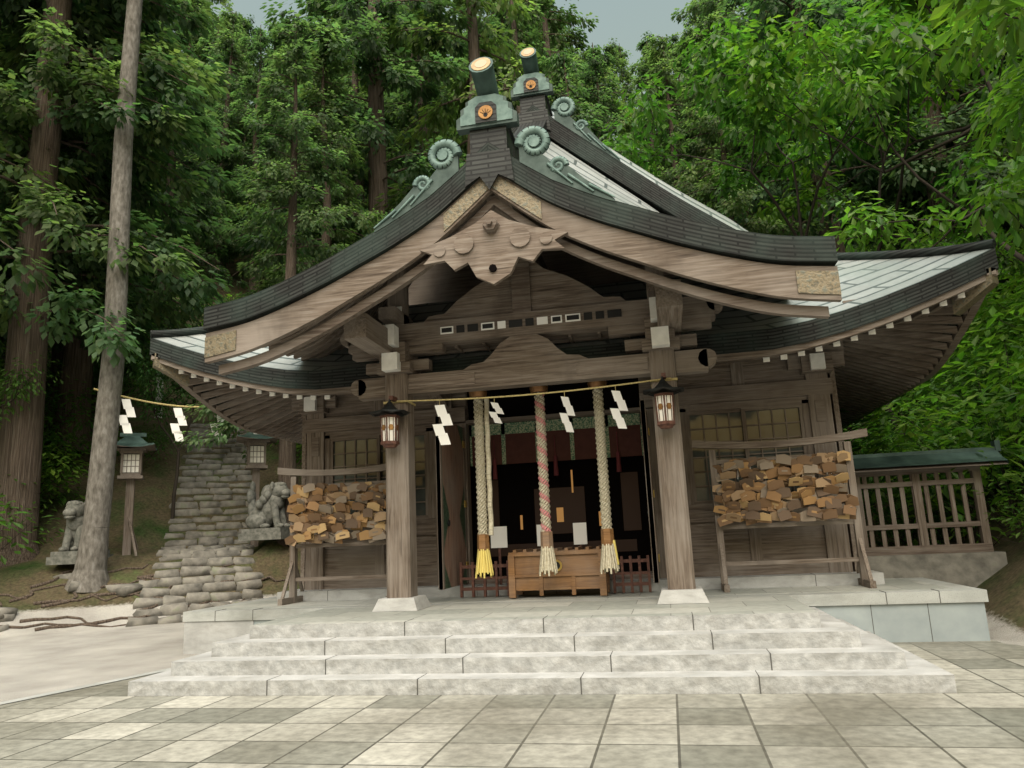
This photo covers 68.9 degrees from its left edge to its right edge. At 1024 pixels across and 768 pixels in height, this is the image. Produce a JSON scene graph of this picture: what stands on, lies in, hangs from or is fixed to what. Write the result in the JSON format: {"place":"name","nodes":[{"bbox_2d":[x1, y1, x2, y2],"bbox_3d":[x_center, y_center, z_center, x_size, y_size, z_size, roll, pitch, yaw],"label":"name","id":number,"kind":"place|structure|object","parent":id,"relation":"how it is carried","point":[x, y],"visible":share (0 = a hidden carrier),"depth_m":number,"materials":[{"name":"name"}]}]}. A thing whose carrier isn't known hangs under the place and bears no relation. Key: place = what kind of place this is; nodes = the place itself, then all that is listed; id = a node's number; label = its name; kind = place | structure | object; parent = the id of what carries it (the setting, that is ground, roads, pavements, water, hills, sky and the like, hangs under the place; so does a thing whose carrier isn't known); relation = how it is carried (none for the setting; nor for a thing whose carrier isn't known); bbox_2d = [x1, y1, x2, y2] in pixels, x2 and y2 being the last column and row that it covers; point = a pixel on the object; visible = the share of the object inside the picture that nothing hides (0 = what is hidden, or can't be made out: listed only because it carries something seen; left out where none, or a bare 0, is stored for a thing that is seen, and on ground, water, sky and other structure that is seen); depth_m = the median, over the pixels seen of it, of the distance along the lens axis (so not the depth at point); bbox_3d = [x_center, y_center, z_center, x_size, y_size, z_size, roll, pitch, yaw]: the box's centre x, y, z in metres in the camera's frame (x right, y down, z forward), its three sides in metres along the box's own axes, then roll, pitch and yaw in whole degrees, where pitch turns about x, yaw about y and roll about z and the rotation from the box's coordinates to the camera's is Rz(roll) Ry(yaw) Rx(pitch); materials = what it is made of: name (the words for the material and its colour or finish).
{"place":"outdoors","nodes":[
{"label":"outdoors","id":0,"kind":"place"},
{"bbox_2d":[173,0,747,149],"label":"sky","id":1,"kind":"structure","parent":0,"point":[627,21],"materials":[{"name":"grey"}]},
{"bbox_2d":[0,641,1023,767],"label":"paving","id":2,"kind":"structure","parent":0,"point":[976,720],"depth_m":6.28,"materials":[{"name":"stone"}]},
{"bbox_2d":[128,595,956,695],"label":"stone steps","id":3,"kind":"structure","parent":2,"relation":"on","point":[785,644],"depth_m":8.18,"materials":[{"name":"stone"}]},
{"bbox_2d":[0,188,1023,704],"bbox_3d":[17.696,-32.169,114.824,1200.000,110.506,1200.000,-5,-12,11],"label":"ground","id":4,"kind":"structure","parent":0,"point":[32,662],"depth_m":17.48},
{"bbox_2d":[0,501,46,564],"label":"shrub","id":5,"kind":"object","parent":4,"relation":"on","point":[3,559],"visible":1,"depth_m":18.15,"materials":[{"name":"green plant"}]},
{"bbox_2d":[0,331,68,428],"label":"maple tree","id":6,"kind":"object","parent":4,"relation":"on","point":[9,391],"visible":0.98,"depth_m":19.62,"materials":[{"name":"green plant"}]},
{"bbox_2d":[0,112,106,386],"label":"cedar tree","id":7,"kind":"object","parent":4,"relation":"on","point":[70,180],"visible":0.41,"depth_m":20.82,"materials":[{"name":"green plant"}]},
{"bbox_2d":[0,362,123,441],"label":"shrub","id":8,"kind":"object","parent":4,"relation":"on","point":[69,397],"visible":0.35,"depth_m":24.76,"materials":[{"name":"green plant"}]},
{"bbox_2d":[40,433,88,510],"bbox_3d":[-14.993,2.480,21.153,5.140,3.093,4.255,7,-15,-40],"label":"shrub","id":9,"kind":"object","parent":4,"relation":"on","point":[66,484],"visible":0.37,"depth_m":21.72,"materials":[{"name":"green plant"}]},
{"bbox_2d":[41,444,87,508],"bbox_3d":[-14.610,2.493,21.956,4.060,2.951,4.905,3,-13,-25],"label":"shrub","id":10,"kind":"object","parent":4,"relation":"on","point":[53,456],"visible":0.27,"depth_m":21.07,"materials":[{"name":"green plant"}]},
{"bbox_2d":[46,500,112,564],"bbox_3d":[-10.921,3.728,18.982,0.864,1.632,1.336,-4,-12,6],"label":"guardian lion statue","id":11,"kind":"object","parent":4,"relation":"on","point":[73,512],"visible":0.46,"depth_m":18.53,"materials":[{"name":"stone"}]},
{"bbox_2d":[43,388,122,466],"bbox_3d":[-14.986,1.456,24.106,4.307,2.592,3.565,-1,-12,-9],"label":"shrub","id":12,"kind":"object","parent":4,"relation":"on","point":[80,428],"visible":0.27,"depth_m":23.66,"materials":[{"name":"green plant"}]},
{"bbox_2d":[0,0,204,379],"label":"cedar tree","id":13,"kind":"object","parent":4,"relation":"on","point":[107,148],"visible":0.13,"depth_m":23.02,"materials":[{"name":"green plant"}]},
{"bbox_2d":[64,0,142,592],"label":"cedar tree","id":14,"kind":"object","parent":4,"relation":"on","point":[90,573],"visible":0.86,"depth_m":19.01,"materials":[{"name":"brown plant"}]},
{"bbox_2d":[93,388,255,440],"bbox_3d":[-8.412,0.791,19.930,4.909,1.505,0.056,4,-13,-30],"label":"sacred rope","id":15,"kind":"object","parent":14,"relation":"attached to","point":[130,412],"visible":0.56,"depth_m":19.55,"materials":[{"name":"paper"}]},
{"bbox_2d":[0,14,221,426],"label":"cedar tree","id":16,"kind":"object","parent":4,"relation":"on","point":[57,356],"visible":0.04,"depth_m":28.11,"materials":[{"name":"green plant"}]},
{"bbox_2d":[0,0,233,436],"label":"cedar tree","id":17,"kind":"object","parent":4,"relation":"on","point":[52,214],"visible":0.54,"depth_m":21.76,"materials":[{"name":"green plant"}]},
{"bbox_2d":[0,2,236,451],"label":"cedar tree","id":18,"kind":"object","parent":4,"relation":"on","point":[76,362],"visible":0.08,"depth_m":25.15,"materials":[{"name":"green plant"}]},
{"bbox_2d":[0,0,242,566],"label":"cedar tree","id":19,"kind":"object","parent":4,"relation":"on","point":[21,444],"visible":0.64,"depth_m":21.44,"materials":[{"name":"green plant"}]},
{"bbox_2d":[0,423,263,631],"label":"old stone stair","id":20,"kind":"object","parent":4,"relation":"on","point":[173,603],"visible":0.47,"depth_m":19.73,"materials":[{"name":"stone"}]},
{"bbox_2d":[117,433,156,555],"bbox_3d":[-10.184,3.046,19.879,1.141,3.500,1.141,2,-12,-22],"label":"post lantern","id":21,"kind":"object","parent":4,"relation":"on","point":[132,448],"visible":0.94,"depth_m":19.82,"materials":[{"name":"brown wood"}]},
{"bbox_2d":[0,564,285,630],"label":"tree roots","id":22,"kind":"object","parent":4,"relation":"on","point":[48,603],"visible":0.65,"depth_m":17.22,"materials":[{"name":"brown plant"}]},
{"bbox_2d":[123,336,200,518],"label":"maple tree","id":23,"kind":"object","parent":4,"relation":"on","point":[181,392],"visible":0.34,"depth_m":23.03,"materials":[{"name":"green plant"}]},
{"bbox_2d":[136,0,249,329],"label":"cedar tree","id":24,"kind":"object","parent":4,"relation":"on","point":[218,207],"visible":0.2,"depth_m":38.32,"materials":[{"name":"green plant"}]},
{"bbox_2d":[153,16,243,272],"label":"cedar tree","id":25,"kind":"object","parent":4,"relation":"on","point":[199,46],"visible":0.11,"depth_m":60.95,"materials":[{"name":"green plant"}]},
{"bbox_2d":[156,0,242,239],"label":"cedar tree","id":26,"kind":"object","parent":4,"relation":"on","point":[199,6],"visible":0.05,"depth_m":67.81,"materials":[{"name":"green plant"}]},
{"bbox_2d":[177,11,253,199],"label":"cedar tree","id":27,"kind":"object","parent":4,"relation":"on","point":[244,24],"visible":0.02,"depth_m":66.70,"materials":[{"name":"green plant"}]},
{"bbox_2d":[176,8,276,288],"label":"cedar tree","id":28,"kind":"object","parent":4,"relation":"on","point":[227,41],"visible":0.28,"depth_m":56.58,"materials":[{"name":"green plant"}]},
{"bbox_2d":[196,25,280,292],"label":"cedar tree","id":29,"kind":"object","parent":4,"relation":"on","point":[259,42],"visible":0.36,"depth_m":54.78,"materials":[{"name":"green plant"}]},
{"bbox_2d":[215,19,293,283],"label":"cedar tree","id":30,"kind":"object","parent":4,"relation":"on","point":[241,135],"visible":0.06,"depth_m":58.20,"materials":[{"name":"green plant"}]},
{"bbox_2d":[235,432,277,546],"bbox_3d":[-7.426,2.966,21.609,1.141,3.500,1.141,2,-12,-22],"label":"post lantern","id":31,"kind":"object","parent":4,"relation":"on","point":[256,444],"visible":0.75,"depth_m":21.56,"materials":[{"name":"brown wood"}]},
{"bbox_2d":[173,19,351,546],"bbox_3d":[-6.364,-3.567,22.358,5.797,16.604,5.929,-4,-12,9],"label":"cedar tree","id":32,"kind":"object","parent":4,"relation":"on","point":[292,55],"visible":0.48,"depth_m":22.67,"materials":[{"name":"green plant"}]},
{"bbox_2d":[238,481,290,540],"bbox_3d":[-6.706,3.469,20.585,1.336,1.632,0.864,-6,-12,15],"label":"guardian lion statue","id":33,"kind":"object","parent":4,"relation":"on","point":[266,519],"visible":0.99,"depth_m":20.32,"materials":[{"name":"stone"}]},
{"bbox_2d":[231,27,352,300],"bbox_3d":[-10.517,-8.339,35.553,7.257,20.322,7.095,-13,-16,42],"label":"cedar tree","id":34,"kind":"object","parent":4,"relation":"on","point":[266,184],"visible":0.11,"depth_m":34.96,"materials":[{"name":"green plant"}]},
{"bbox_2d":[233,32,367,298],"bbox_3d":[-10.843,-9.159,38.077,7.768,20.708,6.963,0,-12,-12],"label":"cedar tree","id":35,"kind":"object","parent":4,"relation":"on","point":[263,203],"visible":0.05,"depth_m":37.90,"materials":[{"name":"green plant"}]},
{"bbox_2d":[223,18,384,439],"bbox_3d":[-6.863,-5.239,27.666,6.714,18.041,6.064,-14,-16,43],"label":"cedar tree","id":36,"kind":"object","parent":4,"relation":"on","point":[324,83],"visible":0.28,"depth_m":28.28,"materials":[{"name":"green plant"}]},
{"bbox_2d":[246,43,387,292],"bbox_3d":[-9.111,-8.071,37.507,8.854,20.509,7.344,2,-14,-27],"label":"cedar tree","id":37,"kind":"object","parent":4,"relation":"on","point":[338,200],"visible":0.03,"depth_m":36.63,"materials":[{"name":"green plant"}]},
{"bbox_2d":[260,0,402,270],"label":"cedar tree","id":38,"kind":"object","parent":4,"relation":"on","point":[350,82],"visible":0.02,"depth_m":47.87,"materials":[{"name":"green plant"}]},
{"bbox_2d":[237,0,472,256],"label":"cedar tree","id":39,"kind":"object","parent":4,"relation":"on","point":[363,30],"visible":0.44,"depth_m":32.04,"materials":[{"name":"green plant"}]},
{"bbox_2d":[336,0,468,227],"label":"cedar tree","id":40,"kind":"object","parent":4,"relation":"on","point":[445,107],"visible":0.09,"depth_m":44.77,"materials":[{"name":"green plant"}]},
{"bbox_2d":[349,0,468,207],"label":"cedar tree","id":41,"kind":"object","parent":4,"relation":"on","point":[395,114],"visible":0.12,"depth_m":39.28,"materials":[{"name":"green plant"}]},
{"bbox_2d":[373,0,562,214],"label":"cedar tree","id":42,"kind":"object","parent":4,"relation":"on","point":[465,92],"visible":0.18,"depth_m":34.62,"materials":[{"name":"green plant"}]},
{"bbox_2d":[468,0,547,101],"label":"cedar tree","id":43,"kind":"object","parent":4,"relation":"on","point":[503,21],"visible":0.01,"depth_m":47.23,"materials":[{"name":"green plant"}]},
{"bbox_2d":[432,0,597,159],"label":"cedar tree","id":44,"kind":"object","parent":4,"relation":"on","point":[541,5],"visible":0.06,"depth_m":42.34,"materials":[{"name":"green plant"}]},
{"bbox_2d":[519,0,598,114],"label":"cedar tree","id":45,"kind":"object","parent":4,"relation":"on","point":[553,35],"visible":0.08,"depth_m":49.56,"materials":[{"name":"green plant"}]},
{"bbox_2d":[538,48,620,151],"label":"cedar tree","id":46,"kind":"object","parent":4,"relation":"on","point":[562,77],"visible":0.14,"depth_m":34.90,"materials":[{"name":"green plant"}]},
{"bbox_2d":[183,570,989,653],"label":"stone platform","id":47,"kind":"structure","parent":4,"relation":"on","point":[909,610],"depth_m":10.95,"materials":[{"name":"stone"}]},
{"bbox_2d":[277,464,386,605],"bbox_3d":[-2.855,2.512,12.735,2.480,2.316,0.900,-5,-12,11],"label":"ema rack","id":48,"kind":"object","parent":47,"relation":"on","point":[310,501],"visible":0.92,"depth_m":12.68,"materials":[{"name":"brown wood"}]},
{"bbox_2d":[204,175,841,597],"bbox_3d":[0.194,-0.849,11.165,7.940,7.668,4.440,-5,-12,11],"label":"porch","id":49,"kind":"object","parent":47,"relation":"on","point":[520,311],"visible":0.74,"depth_m":10.29,"materials":[{"name":"brown wood"}]},
{"bbox_2d":[368,372,683,447],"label":"lanterns","id":50,"kind":"object","parent":49,"relation":"attached to","point":[662,393],"visible":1,"depth_m":10.23,"materials":[{"name":"brown paper"}]},
{"bbox_2d":[383,377,677,444],"bbox_3d":[0.225,0.456,10.755,4.295,0.716,0.502,-5,-12,11],"label":"shimenawa rope","id":51,"kind":"object","parent":49,"relation":"attached to","point":[445,417],"visible":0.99,"depth_m":10.60,"materials":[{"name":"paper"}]},
{"bbox_2d":[469,380,619,577],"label":"bell ropes","id":52,"kind":"object","parent":49,"relation":"hanging from","point":[608,562],"visible":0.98,"depth_m":11.21,"materials":[{"name":"beige fabric"}]},
{"bbox_2d":[459,522,651,597],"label":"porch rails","id":53,"kind":"object","parent":47,"relation":"on","point":[499,539],"visible":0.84,"depth_m":12.01,"materials":[{"name":"brown wood"}]},
{"bbox_2d":[508,546,610,597],"bbox_3d":[0.749,2.945,11.735,1.500,0.720,0.700,-5,-12,11],"label":"offering box","id":54,"kind":"object","parent":47,"relation":"on","point":[578,567],"visible":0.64,"depth_m":11.44,"materials":[{"name":"brown wood"}]},
{"bbox_2d":[291,340,856,589],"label":"shrine wall","id":55,"kind":"structure","parent":47,"relation":"on","point":[792,396],"depth_m":13.07,"materials":[{"name":"brown wood"}]},
{"bbox_2d":[435,400,660,589],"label":"open doors","id":56,"kind":"structure","parent":55,"relation":"attached to","point":[452,536],"depth_m":12.01,"materials":[{"name":"wood"}]},
{"bbox_2d":[150,105,998,419],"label":"hall roof","id":57,"kind":"structure","parent":55,"relation":"on","point":[876,285],"depth_m":10.91,"materials":[{"name":"metal"}]},
{"bbox_2d":[374,47,620,232],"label":"ridge ornaments","id":58,"kind":"object","parent":57,"relation":"on","point":[489,113],"visible":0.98,"depth_m":9.60,"materials":[{"name":"green metal"}]},
{"bbox_2d":[151,267,998,443],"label":"eave rafters","id":59,"kind":"object","parent":57,"relation":"on","point":[887,361],"visible":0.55,"depth_m":12.60,"materials":[{"name":"brown wood"}]},
{"bbox_2d":[691,428,876,592],"bbox_3d":[4.173,1.921,11.389,2.600,2.316,0.900,-5,-12,11],"label":"ema rack","id":60,"kind":"object","parent":47,"relation":"on","point":[785,470],"visible":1,"depth_m":11.31,"materials":[{"name":"brown wood"}]},
{"bbox_2d":[572,42,662,180],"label":"cedar tree","id":61,"kind":"object","parent":4,"relation":"on","point":[598,62],"visible":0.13,"depth_m":38.19,"materials":[{"name":"green plant"}]},
{"bbox_2d":[585,54,652,171],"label":"cedar tree","id":62,"kind":"object","parent":4,"relation":"on","point":[627,127],"visible":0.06,"depth_m":43.85,"materials":[{"name":"green plant"}]},
{"bbox_2d":[602,38,643,154],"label":"cedar tree","id":63,"kind":"object","parent":4,"relation":"on","point":[610,48],"visible":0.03,"depth_m":64.25,"materials":[{"name":"green plant"}]},
{"bbox_2d":[609,44,646,153],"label":"cedar tree","id":64,"kind":"object","parent":4,"relation":"on","point":[619,49],"visible":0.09,"depth_m":72.96,"materials":[{"name":"green plant"}]},
{"bbox_2d":[626,42,700,184],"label":"cedar tree","id":65,"kind":"object","parent":4,"relation":"on","point":[641,70],"visible":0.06,"depth_m":47.25,"materials":[{"name":"green plant"}]},
{"bbox_2d":[638,34,719,192],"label":"cedar tree","id":66,"kind":"object","parent":4,"relation":"on","point":[658,57],"visible":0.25,"depth_m":44.15,"materials":[{"name":"green plant"}]},
{"bbox_2d":[657,32,718,208],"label":"cedar tree","id":67,"kind":"object","parent":4,"relation":"on","point":[675,40],"visible":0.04,"depth_m":53.65,"materials":[{"name":"green plant"}]},
{"bbox_2d":[658,24,758,219],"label":"cedar tree","id":68,"kind":"object","parent":4,"relation":"on","point":[683,46],"visible":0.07,"depth_m":46.19,"materials":[{"name":"green plant"}]},
{"bbox_2d":[670,0,759,201],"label":"cedar tree","id":69,"kind":"object","parent":4,"relation":"on","point":[707,7],"visible":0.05,"depth_m":59.10,"materials":[{"name":"green plant"}]},
{"bbox_2d":[691,14,791,232],"bbox_3d":[10.498,-8.226,36.178,7.689,21.473,9.270,4,-12,-35],"label":"cedar tree","id":70,"kind":"object","parent":4,"relation":"on","point":[726,34],"visible":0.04,"depth_m":37.22,"materials":[{"name":"green plant"}]},
{"bbox_2d":[668,11,829,235],"bbox_3d":[8.997,-5.451,29.550,7.362,20.619,7.199,2,-11,-25],"label":"cedar tree","id":71,"kind":"object","parent":4,"relation":"on","point":[760,224],"visible":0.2,"depth_m":30.00,"materials":[{"name":"green plant"}]},
{"bbox_2d":[599,0,1023,434],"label":"broadleaf tree","id":72,"kind":"object","parent":4,"relation":"on","point":[722,107],"visible":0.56,"depth_m":20.75,"materials":[{"name":"green plant"}]},
{"bbox_2d":[713,0,926,244],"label":"cedar tree","id":73,"kind":"object","parent":4,"relation":"on","point":[742,15],"visible":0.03,"depth_m":41.70,"materials":[{"name":"green plant"}]},
{"bbox_2d":[771,2,926,249],"bbox_3d":[17.798,-14.698,43.135,9.979,27.868,12.031,-6,-12,6],"label":"cedar tree","id":74,"kind":"object","parent":4,"relation":"on","point":[916,195],"visible":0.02,"depth_m":38.33,"materials":[{"name":"green plant"}]},
{"bbox_2d":[702,0,1023,251],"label":"broadleaf tree","id":75,"kind":"object","parent":4,"relation":"on","point":[769,103],"visible":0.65,"depth_m":19.12,"materials":[{"name":"green plant"}]},
{"bbox_2d":[714,0,1012,451],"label":"broadleaf tree","id":76,"kind":"object","parent":4,"relation":"on","point":[868,177],"visible":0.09,"depth_m":30.28,"materials":[{"name":"green plant"}]},
{"bbox_2d":[758,0,971,415],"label":"cedar tree","id":77,"kind":"object","parent":4,"relation":"on","point":[788,16],"visible":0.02,"depth_m":34.02,"materials":[{"name":"green plant"}]},
{"bbox_2d":[804,6,1023,311],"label":"broadleaf tree","id":78,"kind":"object","parent":4,"relation":"on","point":[886,223],"visible":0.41,"depth_m":15.52,"materials":[{"name":"green plant"}]},
{"bbox_2d":[804,0,1023,398],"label":"tree","id":79,"kind":"object","parent":4,"relation":"on","point":[935,119],"visible":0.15,"depth_m":29.86,"materials":[{"name":"green plant"}]},
{"bbox_2d":[840,363,1014,518],"bbox_3d":[10.461,1.243,17.803,6.479,3.898,5.362,-5,-12,11],"label":"shrub","id":80,"kind":"object","parent":4,"relation":"on","point":[890,442],"visible":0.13,"depth_m":17.36,"materials":[{"name":"green plant"}]},
{"bbox_2d":[853,440,1008,587],"bbox_3d":[6.915,2.297,12.578,2.630,2.500,1.020,-5,-12,11],"label":"roofed fence","id":81,"kind":"object","parent":4,"relation":"on","point":[971,563],"visible":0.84,"depth_m":12.40,"materials":[{"name":"wood"}]},
{"bbox_2d":[846,307,1023,498],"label":"shrub","id":82,"kind":"object","parent":4,"relation":"on","point":[1013,406],"visible":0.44,"depth_m":15.31,"materials":[{"name":"green plant"}]},
{"bbox_2d":[852,428,1018,546],"bbox_3d":[8.924,2.502,17.370,4.054,2.947,4.898,2,-12,-20],"label":"shrub","id":83,"kind":"object","parent":4,"relation":"on","point":[884,508],"visible":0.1,"depth_m":17.04,"materials":[{"name":"green plant"}]},
{"bbox_2d":[850,400,1023,544],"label":"shrub","id":84,"kind":"object","parent":4,"relation":"on","point":[946,430],"visible":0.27,"depth_m":14.73,"materials":[{"name":"green plant"}]},
{"bbox_2d":[851,346,1023,527],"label":"shrub","id":85,"kind":"object","parent":4,"relation":"on","point":[904,428],"visible":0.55,"depth_m":14.00,"materials":[{"name":"green plant"}]},
{"bbox_2d":[860,432,1023,545],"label":"shrub","id":86,"kind":"object","parent":4,"relation":"on","point":[936,520],"visible":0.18,"depth_m":14.93,"materials":[{"name":"green plant"}]},
{"bbox_2d":[863,384,1023,505],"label":"shrub","id":87,"kind":"object","parent":4,"relation":"on","point":[965,419],"visible":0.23,"depth_m":15.61,"materials":[{"name":"green plant"}]},
{"bbox_2d":[865,0,1023,203],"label":"broadleaf tree","id":88,"kind":"object","parent":4,"relation":"on","point":[934,58],"visible":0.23,"depth_m":17.10,"materials":[{"name":"green plant"}]},
{"bbox_2d":[869,3,1023,298],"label":"cedar tree","id":89,"kind":"object","parent":4,"relation":"on","point":[952,144],"visible":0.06,"depth_m":35.29,"materials":[{"name":"green plant"}]},
{"bbox_2d":[870,405,1023,545],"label":"shrub","id":90,"kind":"object","parent":4,"relation":"on","point":[983,476],"visible":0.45,"depth_m":13.54,"materials":[{"name":"green plant"}]},
{"bbox_2d":[878,366,1023,466],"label":"shrub","id":91,"kind":"object","parent":4,"relation":"on","point":[906,398],"visible":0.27,"depth_m":17.19,"materials":[{"name":"green plant"}]},
{"bbox_2d":[887,315,1023,516],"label":"shrub","id":92,"kind":"object","parent":4,"relation":"on","point":[960,354],"visible":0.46,"depth_m":14.49,"materials":[{"name":"green plant"}]},
{"bbox_2d":[891,295,1019,413],"bbox_3d":[12.252,-0.512,18.702,5.563,3.347,4.605,-5,-12,11],"label":"shrub","id":93,"kind":"object","parent":4,"relation":"on","point":[942,379],"visible":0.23,"depth_m":19.13,"materials":[{"name":"green plant"}]},
{"bbox_2d":[908,356,1022,452],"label":"shrub","id":94,"kind":"object","parent":4,"relation":"on","point":[974,392],"visible":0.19,"depth_m":17.52,"materials":[{"name":"green plant"}]},
{"bbox_2d":[907,292,1023,416],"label":"foliage","id":95,"kind":"object","parent":4,"relation":"on","point":[990,350],"visible":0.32,"depth_m":17.77,"materials":[{"name":"green plant"}]},
{"bbox_2d":[912,0,1023,158],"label":"broadleaf tree","id":96,"kind":"object","parent":4,"relation":"on","point":[1012,108],"visible":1,"depth_m":9.07,"materials":[{"name":"green plant"}]},
{"bbox_2d":[940,302,1023,484],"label":"shrub","id":97,"kind":"object","parent":4,"relation":"on","point":[1014,427],"visible":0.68,"depth_m":13.49,"materials":[{"name":"green plant"}]},
{"bbox_2d":[943,150,1023,258],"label":"broadleaf tree","id":98,"kind":"object","parent":4,"relation":"on","point":[1004,209],"visible":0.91,"depth_m":12.23,"materials":[{"name":"green plant"}]},
{"bbox_2d":[946,476,1023,543],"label":"shrub","id":99,"kind":"object","parent":4,"relation":"on","point":[1010,521],"visible":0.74,"depth_m":12.04,"materials":[{"name":"green plant"}]},
{"bbox_2d":[970,276,1023,383],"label":"shrub","id":100,"kind":"object","parent":4,"relation":"on","point":[991,310],"visible":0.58,"depth_m":17.37,"materials":[{"name":"green plant"}]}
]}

